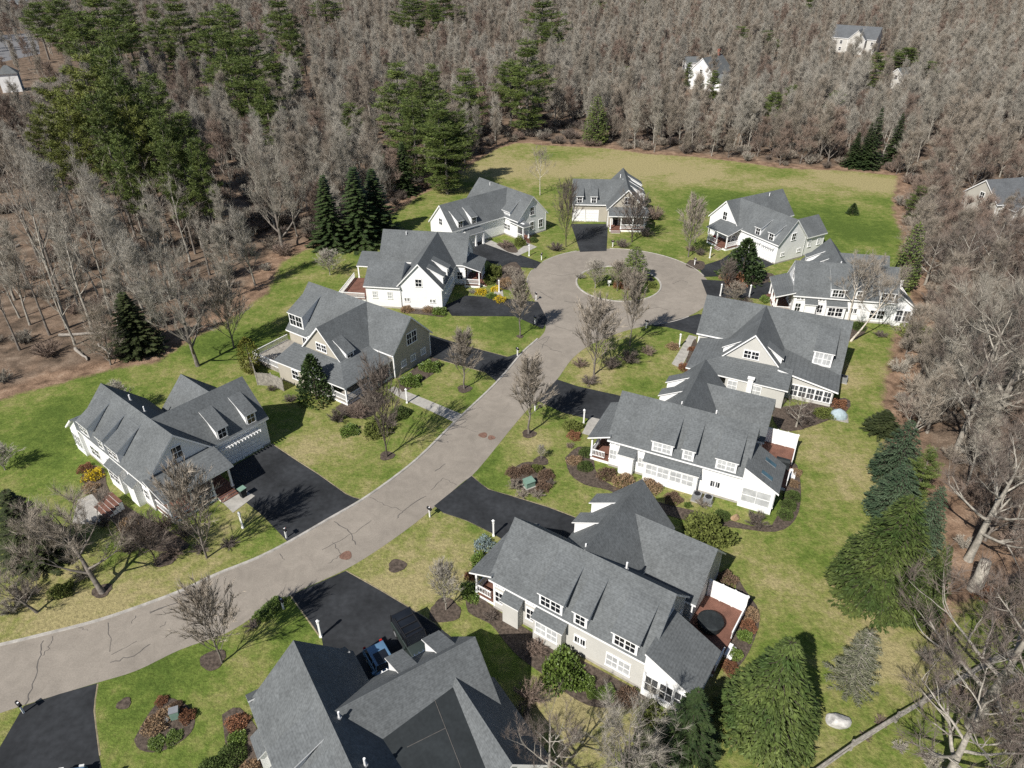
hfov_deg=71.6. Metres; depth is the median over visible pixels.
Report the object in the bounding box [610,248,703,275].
kerb
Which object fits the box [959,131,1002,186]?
bare tree
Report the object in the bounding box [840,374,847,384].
heat pump
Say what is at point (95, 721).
kerb
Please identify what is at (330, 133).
bare tree
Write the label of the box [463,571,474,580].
shrub
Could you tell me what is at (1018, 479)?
bare tree
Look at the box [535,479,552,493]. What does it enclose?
shrub
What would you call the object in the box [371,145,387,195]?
bare tree
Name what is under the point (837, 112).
bare tree
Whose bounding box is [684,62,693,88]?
pine tree
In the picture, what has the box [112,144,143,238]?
bare tree
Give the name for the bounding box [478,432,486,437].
road patch
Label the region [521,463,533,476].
shrub
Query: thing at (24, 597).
shrub
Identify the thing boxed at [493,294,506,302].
shrub
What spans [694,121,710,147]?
bare tree
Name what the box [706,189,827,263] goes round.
house
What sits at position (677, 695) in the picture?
window
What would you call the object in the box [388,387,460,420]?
footpath
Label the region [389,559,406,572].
planting bed
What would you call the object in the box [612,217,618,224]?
door
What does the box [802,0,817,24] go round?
pine tree
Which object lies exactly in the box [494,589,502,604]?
window
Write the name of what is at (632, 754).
bare tree
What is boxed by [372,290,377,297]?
window
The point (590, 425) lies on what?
footpath
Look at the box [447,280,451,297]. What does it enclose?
garage door
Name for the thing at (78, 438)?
window
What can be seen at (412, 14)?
pine tree
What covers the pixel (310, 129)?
bare tree
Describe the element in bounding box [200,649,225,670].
planting bed
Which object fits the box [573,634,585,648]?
window
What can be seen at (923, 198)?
bare tree
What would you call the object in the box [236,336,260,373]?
thuja tree
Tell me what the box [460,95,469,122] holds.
bare tree
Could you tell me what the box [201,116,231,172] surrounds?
bare tree
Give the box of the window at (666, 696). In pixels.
[657,681,673,704]
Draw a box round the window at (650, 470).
[644,463,669,480]
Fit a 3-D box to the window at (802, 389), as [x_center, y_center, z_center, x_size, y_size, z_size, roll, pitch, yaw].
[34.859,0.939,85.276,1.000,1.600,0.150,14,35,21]
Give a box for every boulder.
[730,514,739,520]
[825,712,851,728]
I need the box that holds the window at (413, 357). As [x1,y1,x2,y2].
[410,353,415,361]
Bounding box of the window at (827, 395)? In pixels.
[822,391,832,403]
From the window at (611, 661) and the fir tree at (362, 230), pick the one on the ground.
the fir tree at (362, 230)
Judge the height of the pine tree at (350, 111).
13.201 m
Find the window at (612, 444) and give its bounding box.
[609,442,619,447]
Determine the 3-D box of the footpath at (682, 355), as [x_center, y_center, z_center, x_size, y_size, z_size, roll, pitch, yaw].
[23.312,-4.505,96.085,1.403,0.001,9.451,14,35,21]
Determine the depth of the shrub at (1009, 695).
52.43 m
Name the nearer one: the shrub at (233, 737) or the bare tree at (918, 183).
the shrub at (233, 737)
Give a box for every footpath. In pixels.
[73,494,99,523]
[224,492,253,511]
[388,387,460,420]
[480,240,535,255]
[494,286,503,299]
[582,417,598,434]
[672,335,696,366]
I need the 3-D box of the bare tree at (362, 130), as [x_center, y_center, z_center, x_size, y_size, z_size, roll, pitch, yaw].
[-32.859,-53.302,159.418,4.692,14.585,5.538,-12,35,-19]
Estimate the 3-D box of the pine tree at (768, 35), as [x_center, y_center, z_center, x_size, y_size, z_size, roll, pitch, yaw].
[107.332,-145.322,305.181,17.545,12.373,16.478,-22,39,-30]
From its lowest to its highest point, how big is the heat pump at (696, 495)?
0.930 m
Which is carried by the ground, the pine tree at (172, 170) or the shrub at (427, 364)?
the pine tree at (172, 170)
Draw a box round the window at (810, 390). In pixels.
[804,387,815,399]
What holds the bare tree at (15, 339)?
on the ground
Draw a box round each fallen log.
[58,332,98,336]
[74,347,87,360]
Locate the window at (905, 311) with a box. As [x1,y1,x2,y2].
[901,310,911,321]
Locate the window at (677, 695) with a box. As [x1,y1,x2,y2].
[671,690,685,707]
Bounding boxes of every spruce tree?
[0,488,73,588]
[104,292,170,362]
[377,153,396,188]
[615,726,664,767]
[652,686,723,767]
[711,635,822,767]
[822,493,933,633]
[855,108,883,170]
[860,409,901,442]
[861,462,924,524]
[866,419,923,483]
[896,544,953,634]
[917,486,948,558]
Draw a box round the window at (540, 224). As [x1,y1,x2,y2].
[538,218,542,227]
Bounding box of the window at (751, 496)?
[739,486,771,509]
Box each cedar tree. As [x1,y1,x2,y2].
[295,353,340,410]
[713,237,769,287]
[822,627,882,708]
[845,203,858,215]
[895,254,906,281]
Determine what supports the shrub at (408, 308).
on the planting bed at (417, 311)
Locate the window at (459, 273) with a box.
[457,271,462,279]
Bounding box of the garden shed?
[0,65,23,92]
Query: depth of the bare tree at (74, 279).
96.81 m
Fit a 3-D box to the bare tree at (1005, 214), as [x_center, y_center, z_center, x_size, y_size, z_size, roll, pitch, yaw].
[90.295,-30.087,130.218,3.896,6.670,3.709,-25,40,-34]
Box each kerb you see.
[0,338,537,645]
[93,684,100,755]
[273,444,359,498]
[290,595,320,638]
[346,570,435,624]
[472,476,574,516]
[575,265,661,301]
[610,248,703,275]
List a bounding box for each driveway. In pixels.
[0,683,100,767]
[227,444,358,540]
[291,571,450,679]
[430,335,519,380]
[434,476,574,537]
[445,295,546,328]
[473,242,540,267]
[539,380,619,418]
[572,224,607,251]
[652,314,701,335]
[700,250,772,276]
[701,279,773,298]
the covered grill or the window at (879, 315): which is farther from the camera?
the window at (879, 315)
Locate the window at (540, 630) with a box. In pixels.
[534,621,557,644]
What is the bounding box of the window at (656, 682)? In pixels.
[642,674,659,697]
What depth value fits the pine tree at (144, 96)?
126.30 m
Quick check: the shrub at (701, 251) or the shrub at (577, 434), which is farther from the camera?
the shrub at (701, 251)
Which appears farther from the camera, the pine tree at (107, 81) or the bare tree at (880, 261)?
the pine tree at (107, 81)
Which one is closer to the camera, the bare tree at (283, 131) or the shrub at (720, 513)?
the shrub at (720, 513)
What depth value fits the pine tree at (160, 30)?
245.46 m
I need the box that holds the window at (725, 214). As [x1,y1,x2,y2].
[722,211,727,220]
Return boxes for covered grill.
[829,409,847,422]
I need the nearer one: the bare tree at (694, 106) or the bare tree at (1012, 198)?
the bare tree at (1012, 198)
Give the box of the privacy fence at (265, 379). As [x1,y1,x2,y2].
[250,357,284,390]
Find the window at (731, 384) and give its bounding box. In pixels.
[727,379,737,389]
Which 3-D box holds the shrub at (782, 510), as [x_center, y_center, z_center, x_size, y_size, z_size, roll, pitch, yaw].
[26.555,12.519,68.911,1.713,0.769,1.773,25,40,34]
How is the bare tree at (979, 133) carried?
on the ground
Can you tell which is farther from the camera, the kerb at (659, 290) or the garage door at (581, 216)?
the garage door at (581, 216)
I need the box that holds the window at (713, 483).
[709,479,720,489]
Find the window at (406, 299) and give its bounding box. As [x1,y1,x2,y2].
[404,297,409,301]
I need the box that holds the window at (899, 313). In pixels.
[893,310,903,321]
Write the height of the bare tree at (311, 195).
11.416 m
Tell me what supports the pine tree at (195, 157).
on the ground
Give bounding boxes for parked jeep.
[390,606,429,656]
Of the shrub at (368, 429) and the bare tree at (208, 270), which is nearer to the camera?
the shrub at (368, 429)
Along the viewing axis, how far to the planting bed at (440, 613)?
59.29 m
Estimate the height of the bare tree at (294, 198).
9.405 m
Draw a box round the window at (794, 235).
[791,232,796,240]
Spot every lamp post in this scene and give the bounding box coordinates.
[237,511,243,528]
[316,619,322,637]
[492,519,494,536]
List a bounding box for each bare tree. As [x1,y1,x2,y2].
[0,123,21,178]
[0,124,26,175]
[0,135,61,290]
[0,151,40,262]
[0,196,28,283]
[0,226,16,300]
[0,260,20,317]
[0,283,20,350]
[0,442,23,469]
[0,482,135,594]
[0,555,41,613]
[1,168,49,269]
[2,217,51,335]
[5,497,62,560]
[8,139,88,272]
[8,153,68,328]
[15,147,59,230]
[20,119,41,158]
[24,136,39,165]
[30,247,75,344]
[42,102,63,181]
[43,143,66,191]
[47,204,80,305]
[48,224,90,313]
[51,206,94,327]
[57,183,112,316]
[58,194,99,298]
[63,133,106,249]
[66,140,107,237]
[68,295,126,364]
[72,154,127,250]
[87,183,131,288]
[95,162,137,258]
[98,255,115,312]
[101,243,125,311]
[106,379,134,392]
[106,506,172,565]
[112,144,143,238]
[116,231,158,321]
[130,173,161,270]
[132,237,222,366]
[135,273,169,344]
[136,175,173,299]
[140,156,175,255]
[145,453,228,558]
[152,204,177,284]
[158,570,245,663]
[161,159,191,261]
[167,88,188,143]
[173,163,207,246]
[184,189,210,275]
[185,104,203,143]
[186,111,203,149]
[188,138,213,232]
[188,210,218,275]
[190,103,215,167]
[190,271,253,347]
[194,151,224,216]
[197,87,216,151]
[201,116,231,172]
[202,214,237,288]
[204,169,231,261]
[206,101,233,165]
[218,146,239,228]
[219,91,232,159]
[222,107,246,146]
[224,101,246,175]
[226,201,261,285]
[228,125,249,165]
[231,124,305,248]
[237,118,248,154]
[239,113,253,155]
[245,104,271,153]
[248,118,268,159]
[248,143,281,226]
[265,99,284,179]
[274,106,294,147]
[274,155,297,235]
[275,160,309,225]
[278,117,287,157]
[279,120,313,208]
[282,139,299,184]
[282,181,302,214]
[287,100,306,134]
[292,95,311,174]
[292,102,320,168]
[293,115,318,204]
[300,122,321,209]
[301,177,322,228]
[306,107,328,144]
[308,126,327,159]
[310,124,325,162]
[310,130,321,160]
[312,248,344,274]
[313,116,343,184]
[313,151,331,228]
[315,162,325,177]
[320,139,341,184]
[322,97,341,144]
[324,81,343,131]
[326,116,358,201]
[329,120,353,164]
[329,177,345,206]
[330,180,344,216]
[331,115,350,161]
[333,117,359,182]
[348,105,364,168]
[349,128,363,174]
[356,97,382,166]
[356,352,407,456]
[357,119,370,168]
[359,149,384,183]
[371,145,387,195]
[373,132,382,156]
[376,146,391,199]
[377,145,401,196]
[390,93,405,132]
[426,555,463,609]
[443,100,460,137]
[446,325,482,388]
[458,103,472,154]
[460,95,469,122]
[468,98,483,152]
[468,129,480,156]
[487,91,501,140]
[489,106,501,145]
[500,680,591,767]
[504,268,536,336]
[506,348,557,433]
[529,145,555,194]
[537,444,546,457]
[552,176,583,246]
[572,289,629,374]
[584,258,609,287]
[585,675,692,767]
[607,258,626,289]
[612,187,661,241]
[616,265,650,345]
[621,124,631,141]
[622,266,632,296]
[626,92,642,148]
[644,77,663,146]
[653,105,663,151]
[666,96,679,147]
[677,192,710,256]
[678,130,693,152]
[684,92,704,144]
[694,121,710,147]
[702,111,723,152]
[709,99,727,155]
[713,103,725,148]
[719,128,741,157]
[720,256,738,290]
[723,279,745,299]
[730,89,754,147]
[735,93,755,147]
[745,78,763,145]
[746,114,772,156]
[757,109,786,154]
[772,131,793,164]
[773,119,794,157]
[780,83,806,153]
[782,393,818,426]
[792,114,819,163]
[806,98,824,154]
[813,92,836,161]
[819,103,851,161]
[824,106,852,158]
[830,247,884,319]
[849,118,873,148]
[850,263,915,341]
[853,250,888,298]
[888,621,1023,767]
[889,300,939,354]
[891,525,1023,758]
[892,105,916,164]
[892,143,909,173]
[896,196,940,241]
[896,353,959,435]
[897,124,914,172]
[898,173,927,207]
[899,106,921,158]
[899,123,927,181]
[906,194,948,239]
[907,210,944,264]
[909,158,952,211]
[909,298,948,375]
[910,231,955,284]
[917,178,942,224]
[918,267,980,369]
[921,567,1023,767]
[923,141,957,188]
[923,411,1023,581]
[924,125,955,170]
[925,274,965,309]
[927,212,956,258]
[927,249,976,302]
[928,109,950,158]
[928,264,977,323]
[928,281,1023,454]
[931,218,1023,457]
[932,269,1023,396]
[933,175,958,220]
[935,190,977,265]
[936,118,959,168]
[936,152,975,213]
[937,199,984,274]
[938,218,1006,275]
[944,114,983,169]
[955,144,978,173]
[956,189,1002,254]
[958,366,1010,485]
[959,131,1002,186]
[960,414,1023,539]
[962,219,990,269]
[964,557,1023,650]
[965,128,984,160]
[968,258,997,350]
[970,228,1018,298]
[970,452,1023,541]
[971,211,1023,273]
[971,271,1012,332]
[977,122,1008,181]
[979,242,1012,281]
[980,310,1023,419]
[980,340,1023,395]
[982,190,996,214]
[982,318,1015,376]
[986,215,1009,254]
[991,214,1023,274]
[992,194,1023,262]
[992,240,1023,312]
[992,388,1023,464]
[995,192,1016,221]
[995,202,1013,234]
[996,113,1023,176]
[999,146,1023,177]
[1004,443,1023,517]
[1007,188,1023,224]
[1011,144,1023,177]
[1011,236,1023,292]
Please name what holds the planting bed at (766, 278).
on the ground
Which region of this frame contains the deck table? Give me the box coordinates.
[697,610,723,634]
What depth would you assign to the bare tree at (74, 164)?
120.22 m
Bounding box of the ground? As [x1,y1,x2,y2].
[0,0,1023,767]
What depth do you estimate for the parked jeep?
55.74 m
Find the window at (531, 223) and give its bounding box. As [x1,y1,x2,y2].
[530,221,533,229]
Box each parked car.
[61,764,87,767]
[363,639,390,675]
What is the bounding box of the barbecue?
[777,456,790,470]
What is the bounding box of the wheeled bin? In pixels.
[237,485,246,497]
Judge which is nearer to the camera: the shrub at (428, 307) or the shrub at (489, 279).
the shrub at (428, 307)
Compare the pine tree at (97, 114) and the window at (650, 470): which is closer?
the window at (650, 470)
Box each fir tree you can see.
[304,173,353,254]
[331,166,382,255]
[357,168,404,245]
[392,142,422,198]
[839,132,861,168]
[855,122,873,170]
[880,114,904,165]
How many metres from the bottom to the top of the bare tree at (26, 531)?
8.902 m
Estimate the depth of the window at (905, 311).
100.98 m
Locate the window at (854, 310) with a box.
[849,308,857,313]
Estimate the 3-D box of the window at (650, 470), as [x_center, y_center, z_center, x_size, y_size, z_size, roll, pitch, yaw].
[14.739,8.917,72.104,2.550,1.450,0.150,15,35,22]
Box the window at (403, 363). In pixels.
[401,359,406,367]
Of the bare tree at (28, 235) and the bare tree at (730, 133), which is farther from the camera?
the bare tree at (730, 133)
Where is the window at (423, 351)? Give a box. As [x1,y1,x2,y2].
[420,347,425,355]
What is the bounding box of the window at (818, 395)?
[813,389,823,401]
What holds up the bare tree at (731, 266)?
on the ground
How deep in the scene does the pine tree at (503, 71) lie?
197.93 m
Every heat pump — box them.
[690,490,701,502]
[702,493,712,506]
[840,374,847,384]
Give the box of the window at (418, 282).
[415,279,421,286]
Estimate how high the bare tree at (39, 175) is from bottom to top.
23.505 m
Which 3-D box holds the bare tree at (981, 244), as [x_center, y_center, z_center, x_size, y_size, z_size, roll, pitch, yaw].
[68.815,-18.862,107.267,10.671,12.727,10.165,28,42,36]
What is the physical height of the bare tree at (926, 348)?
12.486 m
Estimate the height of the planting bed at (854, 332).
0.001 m
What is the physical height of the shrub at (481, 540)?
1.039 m
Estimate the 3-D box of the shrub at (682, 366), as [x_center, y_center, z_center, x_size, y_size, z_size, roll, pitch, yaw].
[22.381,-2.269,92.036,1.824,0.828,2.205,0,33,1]
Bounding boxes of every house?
[65,374,270,523]
[245,630,555,767]
[253,281,432,405]
[339,229,487,308]
[428,177,547,245]
[469,479,749,710]
[572,168,648,232]
[587,359,799,514]
[686,295,853,407]
[688,49,730,91]
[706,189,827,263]
[764,238,914,325]
[828,24,882,54]
[886,66,921,88]
[961,177,1023,224]
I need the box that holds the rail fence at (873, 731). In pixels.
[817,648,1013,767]
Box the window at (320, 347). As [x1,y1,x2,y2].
[315,341,327,353]
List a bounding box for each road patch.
[339,551,351,559]
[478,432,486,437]
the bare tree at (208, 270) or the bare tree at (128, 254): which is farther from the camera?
the bare tree at (208, 270)
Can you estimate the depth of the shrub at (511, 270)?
117.15 m
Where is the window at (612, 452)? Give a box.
[608,448,617,460]
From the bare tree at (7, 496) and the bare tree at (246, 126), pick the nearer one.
the bare tree at (7, 496)
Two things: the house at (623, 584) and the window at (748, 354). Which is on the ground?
the house at (623, 584)
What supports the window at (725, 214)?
in the house at (772, 227)
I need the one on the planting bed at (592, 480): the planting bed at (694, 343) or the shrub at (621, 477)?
the shrub at (621, 477)
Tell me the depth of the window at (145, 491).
69.20 m
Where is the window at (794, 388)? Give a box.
[788,384,799,396]
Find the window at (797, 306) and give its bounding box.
[794,302,801,310]
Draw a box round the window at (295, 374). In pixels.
[291,369,298,380]
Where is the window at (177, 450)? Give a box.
[169,443,184,459]
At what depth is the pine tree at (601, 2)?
410.45 m
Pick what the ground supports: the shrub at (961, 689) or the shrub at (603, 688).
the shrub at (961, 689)
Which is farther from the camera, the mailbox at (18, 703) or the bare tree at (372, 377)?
the bare tree at (372, 377)
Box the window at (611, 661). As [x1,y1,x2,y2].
[604,651,630,677]
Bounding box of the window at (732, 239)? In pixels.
[730,234,735,241]
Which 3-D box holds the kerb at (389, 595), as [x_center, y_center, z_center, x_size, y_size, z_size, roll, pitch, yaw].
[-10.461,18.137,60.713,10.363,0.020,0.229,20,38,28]
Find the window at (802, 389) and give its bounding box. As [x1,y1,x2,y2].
[797,385,807,397]
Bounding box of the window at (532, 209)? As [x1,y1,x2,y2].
[530,206,534,215]
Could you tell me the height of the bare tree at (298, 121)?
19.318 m
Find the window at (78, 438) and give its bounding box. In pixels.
[76,435,84,450]
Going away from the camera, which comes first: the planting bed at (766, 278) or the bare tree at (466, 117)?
the planting bed at (766, 278)
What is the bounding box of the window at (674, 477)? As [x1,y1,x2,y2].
[669,470,694,487]
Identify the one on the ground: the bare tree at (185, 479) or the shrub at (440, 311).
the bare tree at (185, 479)
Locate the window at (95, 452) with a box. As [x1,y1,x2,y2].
[88,443,102,461]
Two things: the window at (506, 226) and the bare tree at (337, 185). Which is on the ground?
the bare tree at (337, 185)
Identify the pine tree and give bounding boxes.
[17,1,56,59]
[22,107,76,220]
[26,76,92,198]
[30,0,91,58]
[45,99,102,196]
[54,9,115,67]
[56,53,139,213]
[63,0,141,79]
[75,89,138,238]
[82,43,138,136]
[90,65,157,214]
[95,9,143,81]
[99,0,151,75]
[101,132,150,249]
[109,94,162,230]
[125,82,182,219]
[136,70,188,180]
[138,3,176,79]
[140,106,193,245]
[152,137,199,253]
[154,0,206,68]
[161,110,213,230]
[180,137,222,247]
[187,10,241,80]
[188,64,235,99]
[210,29,251,119]
[211,2,256,54]
[221,55,272,133]
[224,27,289,117]
[246,79,284,146]
[256,55,301,119]
[258,0,302,55]
[277,14,305,76]
[309,0,343,29]
[340,102,365,157]
[369,60,424,154]
[386,97,438,180]
[389,0,433,51]
[396,73,440,158]
[412,99,468,190]
[416,0,445,41]
[416,62,450,149]
[425,122,473,193]
[426,0,466,35]
[441,109,478,185]
[445,67,492,129]
[487,59,534,127]
[503,37,558,135]
[518,0,571,49]
[532,22,567,52]
[581,95,609,143]
[588,0,606,22]
[618,246,649,284]
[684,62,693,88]
[705,71,720,99]
[726,26,751,44]
[749,30,783,56]
[763,91,786,120]
[784,84,803,111]
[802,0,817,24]
[866,52,888,87]
[886,47,920,68]
[890,221,925,291]
[903,185,936,217]
[906,444,945,500]
[917,61,941,84]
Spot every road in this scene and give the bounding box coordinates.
[0,33,39,61]
[0,292,647,712]
[528,249,706,325]
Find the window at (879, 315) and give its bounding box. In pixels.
[868,309,885,319]
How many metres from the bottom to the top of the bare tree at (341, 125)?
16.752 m
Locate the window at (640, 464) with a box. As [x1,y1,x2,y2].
[637,456,643,468]
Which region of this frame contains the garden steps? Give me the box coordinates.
[94,492,124,518]
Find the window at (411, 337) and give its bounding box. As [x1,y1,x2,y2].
[406,329,416,345]
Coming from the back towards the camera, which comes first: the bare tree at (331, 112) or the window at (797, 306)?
the bare tree at (331, 112)
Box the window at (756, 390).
[751,385,761,394]
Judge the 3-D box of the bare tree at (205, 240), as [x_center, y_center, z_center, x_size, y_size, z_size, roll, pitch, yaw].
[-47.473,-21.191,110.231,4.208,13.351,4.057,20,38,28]
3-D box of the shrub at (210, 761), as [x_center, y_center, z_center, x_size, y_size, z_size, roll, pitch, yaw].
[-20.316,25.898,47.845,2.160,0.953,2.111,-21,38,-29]
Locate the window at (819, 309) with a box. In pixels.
[815,304,823,313]
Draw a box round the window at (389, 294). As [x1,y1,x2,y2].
[387,291,392,298]
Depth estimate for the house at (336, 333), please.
89.52 m
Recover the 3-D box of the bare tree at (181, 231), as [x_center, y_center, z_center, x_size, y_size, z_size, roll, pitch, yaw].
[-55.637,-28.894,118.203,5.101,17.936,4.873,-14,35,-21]
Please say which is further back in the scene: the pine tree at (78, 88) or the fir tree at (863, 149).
the fir tree at (863, 149)
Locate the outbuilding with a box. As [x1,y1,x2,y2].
[682,56,699,71]
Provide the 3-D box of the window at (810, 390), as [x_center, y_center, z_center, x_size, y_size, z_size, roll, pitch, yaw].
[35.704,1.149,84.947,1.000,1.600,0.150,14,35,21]
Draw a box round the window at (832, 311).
[826,307,843,316]
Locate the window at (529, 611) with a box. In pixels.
[525,606,533,622]
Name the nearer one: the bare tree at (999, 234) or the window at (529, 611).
the window at (529, 611)
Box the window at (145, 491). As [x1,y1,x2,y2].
[142,487,151,501]
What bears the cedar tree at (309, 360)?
on the ground
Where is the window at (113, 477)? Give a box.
[108,470,121,486]
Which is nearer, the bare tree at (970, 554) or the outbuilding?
the bare tree at (970, 554)
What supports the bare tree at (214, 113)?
on the ground
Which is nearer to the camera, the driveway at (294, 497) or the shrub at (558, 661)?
the shrub at (558, 661)
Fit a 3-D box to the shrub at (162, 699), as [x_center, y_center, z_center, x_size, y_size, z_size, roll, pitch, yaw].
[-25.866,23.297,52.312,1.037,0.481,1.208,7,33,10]
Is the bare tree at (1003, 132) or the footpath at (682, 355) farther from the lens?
the bare tree at (1003, 132)
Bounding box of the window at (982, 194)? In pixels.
[979,191,984,198]
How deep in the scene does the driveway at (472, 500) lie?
69.65 m
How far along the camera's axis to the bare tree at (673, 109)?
182.17 m
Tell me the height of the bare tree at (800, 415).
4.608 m
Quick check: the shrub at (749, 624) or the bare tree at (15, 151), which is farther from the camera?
the bare tree at (15, 151)
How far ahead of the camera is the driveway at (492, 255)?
123.44 m
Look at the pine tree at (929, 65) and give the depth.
246.22 m
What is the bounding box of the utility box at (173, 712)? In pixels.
[168,705,179,720]
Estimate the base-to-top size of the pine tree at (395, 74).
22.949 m
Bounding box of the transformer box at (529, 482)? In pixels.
[522,476,535,490]
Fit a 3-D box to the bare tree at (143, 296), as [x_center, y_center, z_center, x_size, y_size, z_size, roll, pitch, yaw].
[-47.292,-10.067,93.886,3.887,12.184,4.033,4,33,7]
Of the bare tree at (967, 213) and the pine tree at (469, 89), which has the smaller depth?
the bare tree at (967, 213)
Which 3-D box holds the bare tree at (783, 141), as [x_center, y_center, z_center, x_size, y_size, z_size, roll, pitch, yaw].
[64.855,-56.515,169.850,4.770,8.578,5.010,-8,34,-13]
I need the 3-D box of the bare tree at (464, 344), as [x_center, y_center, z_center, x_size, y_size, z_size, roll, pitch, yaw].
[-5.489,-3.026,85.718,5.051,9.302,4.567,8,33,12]
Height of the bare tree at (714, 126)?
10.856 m
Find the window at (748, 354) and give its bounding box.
[742,349,759,360]
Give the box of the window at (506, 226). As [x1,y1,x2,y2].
[504,223,509,230]
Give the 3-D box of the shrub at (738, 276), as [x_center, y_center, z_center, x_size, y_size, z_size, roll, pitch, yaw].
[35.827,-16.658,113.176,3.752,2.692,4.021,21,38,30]
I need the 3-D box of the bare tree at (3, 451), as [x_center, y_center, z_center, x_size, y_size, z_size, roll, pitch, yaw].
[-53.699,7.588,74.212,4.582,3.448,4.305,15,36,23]
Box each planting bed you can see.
[80,465,189,551]
[91,583,111,597]
[116,697,130,708]
[134,698,194,752]
[154,552,175,566]
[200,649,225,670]
[222,708,261,767]
[335,393,381,418]
[380,451,394,460]
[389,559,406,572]
[398,358,438,391]
[403,309,447,316]
[429,597,460,621]
[457,385,472,392]
[466,593,650,707]
[496,262,522,289]
[497,243,517,252]
[510,462,550,493]
[522,429,536,437]
[533,456,547,464]
[565,447,800,531]
[622,272,653,281]
[685,339,696,363]
[686,260,704,269]
[725,575,759,671]
[744,272,773,285]
[772,398,850,430]
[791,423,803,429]
[849,327,867,340]
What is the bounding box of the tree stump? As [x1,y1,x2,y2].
[966,558,991,594]
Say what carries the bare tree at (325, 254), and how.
on the ground
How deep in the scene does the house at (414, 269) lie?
109.04 m
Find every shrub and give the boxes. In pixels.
[0,578,42,602]
[0,595,23,615]
[45,580,74,599]
[65,563,97,582]
[66,531,84,546]
[76,461,95,473]
[80,466,104,482]
[81,481,100,493]
[90,513,113,527]
[116,516,138,532]
[117,536,138,554]
[131,526,153,540]
[139,712,168,737]
[147,733,164,753]
[149,514,172,529]
[154,694,169,708]
[155,539,185,562]
[157,705,171,723]
[165,728,183,749]
[170,700,183,709]
[171,523,196,539]
[178,708,196,726]
[188,539,209,554]
[198,756,225,767]
[216,742,247,767]
[218,534,238,549]
[223,712,250,735]
[226,728,247,745]
[240,758,260,767]
[242,619,258,632]
[249,606,273,623]
[260,599,280,617]
[266,384,276,390]
[269,595,286,610]
[282,393,296,401]
[327,407,346,422]
[339,422,360,438]
[345,402,370,418]
[358,391,381,406]
[363,416,395,441]
[382,413,396,427]
[391,405,411,419]
[398,372,422,387]
[400,305,414,313]
[418,359,441,372]
[421,305,432,312]
[431,306,447,315]
[459,582,480,604]
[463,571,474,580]
[470,551,484,567]
[473,533,496,552]
[474,287,486,295]
[483,274,496,284]
[485,264,501,278]
[486,292,497,298]
[490,285,503,291]
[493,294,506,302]
[498,239,512,247]
[499,277,514,286]
[502,266,517,274]
[504,466,521,478]
[507,478,523,488]
[512,674,546,712]
[514,235,526,246]
[514,488,528,498]
[515,703,533,729]
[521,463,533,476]
[529,237,537,242]
[530,464,543,472]
[531,488,544,499]
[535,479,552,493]
[537,468,555,480]
[541,643,585,696]
[546,241,563,250]
[546,478,554,485]
[562,418,584,431]
[565,455,582,466]
[566,430,580,440]
[568,727,586,744]
[572,357,587,366]
[573,673,595,693]
[575,273,585,277]
[577,460,592,471]
[578,446,590,457]
[582,373,600,386]
[586,686,599,699]
[596,467,616,481]
[597,682,616,702]
[600,356,621,368]
[611,472,635,489]
[613,280,629,289]
[613,685,638,708]
[616,237,631,247]
[618,348,641,363]
[633,283,648,293]
[635,699,664,727]
[639,226,653,236]
[639,477,662,495]
[640,345,655,355]
[645,281,657,288]
[648,205,665,219]
[663,490,683,506]
[665,341,679,350]
[678,362,687,371]
[681,510,739,550]
[684,501,692,508]
[685,245,694,250]
[695,248,705,254]
[714,508,730,521]
[717,569,739,587]
[719,658,737,677]
[725,272,747,287]
[728,646,743,661]
[736,629,752,644]
[740,297,752,301]
[740,617,757,633]
[742,605,760,622]
[745,508,770,528]
[759,295,769,303]
[775,507,793,520]
[779,499,796,511]
[783,490,800,502]
[787,478,799,488]
[793,468,802,476]
[801,415,813,424]
[813,406,835,420]
[830,397,847,409]
[852,321,866,330]
[872,330,889,336]
[873,714,886,728]
[888,358,913,373]
[890,738,908,752]
[893,323,934,342]
[893,391,915,403]
[913,342,934,357]
[914,646,936,664]
[916,749,945,767]
[934,630,961,651]
[949,680,977,701]
[969,585,1000,605]
[975,689,1009,711]
[986,600,1017,626]
[993,728,1023,759]
[1003,684,1023,701]
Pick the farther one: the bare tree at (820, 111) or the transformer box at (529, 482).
the bare tree at (820, 111)
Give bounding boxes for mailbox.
[14,700,24,713]
[278,597,283,609]
[282,527,286,537]
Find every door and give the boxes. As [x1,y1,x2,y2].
[220,442,241,463]
[239,431,262,458]
[443,293,447,306]
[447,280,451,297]
[471,233,480,242]
[572,209,584,221]
[585,210,598,221]
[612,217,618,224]
[748,241,760,256]
[760,246,774,262]
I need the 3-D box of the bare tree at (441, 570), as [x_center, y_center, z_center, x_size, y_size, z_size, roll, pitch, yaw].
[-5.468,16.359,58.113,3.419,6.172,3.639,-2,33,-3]
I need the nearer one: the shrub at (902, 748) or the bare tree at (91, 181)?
the shrub at (902, 748)
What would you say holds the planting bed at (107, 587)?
on the ground
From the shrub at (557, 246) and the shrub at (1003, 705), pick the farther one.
the shrub at (557, 246)
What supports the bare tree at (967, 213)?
on the ground
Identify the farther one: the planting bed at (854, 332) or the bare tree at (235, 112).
the bare tree at (235, 112)

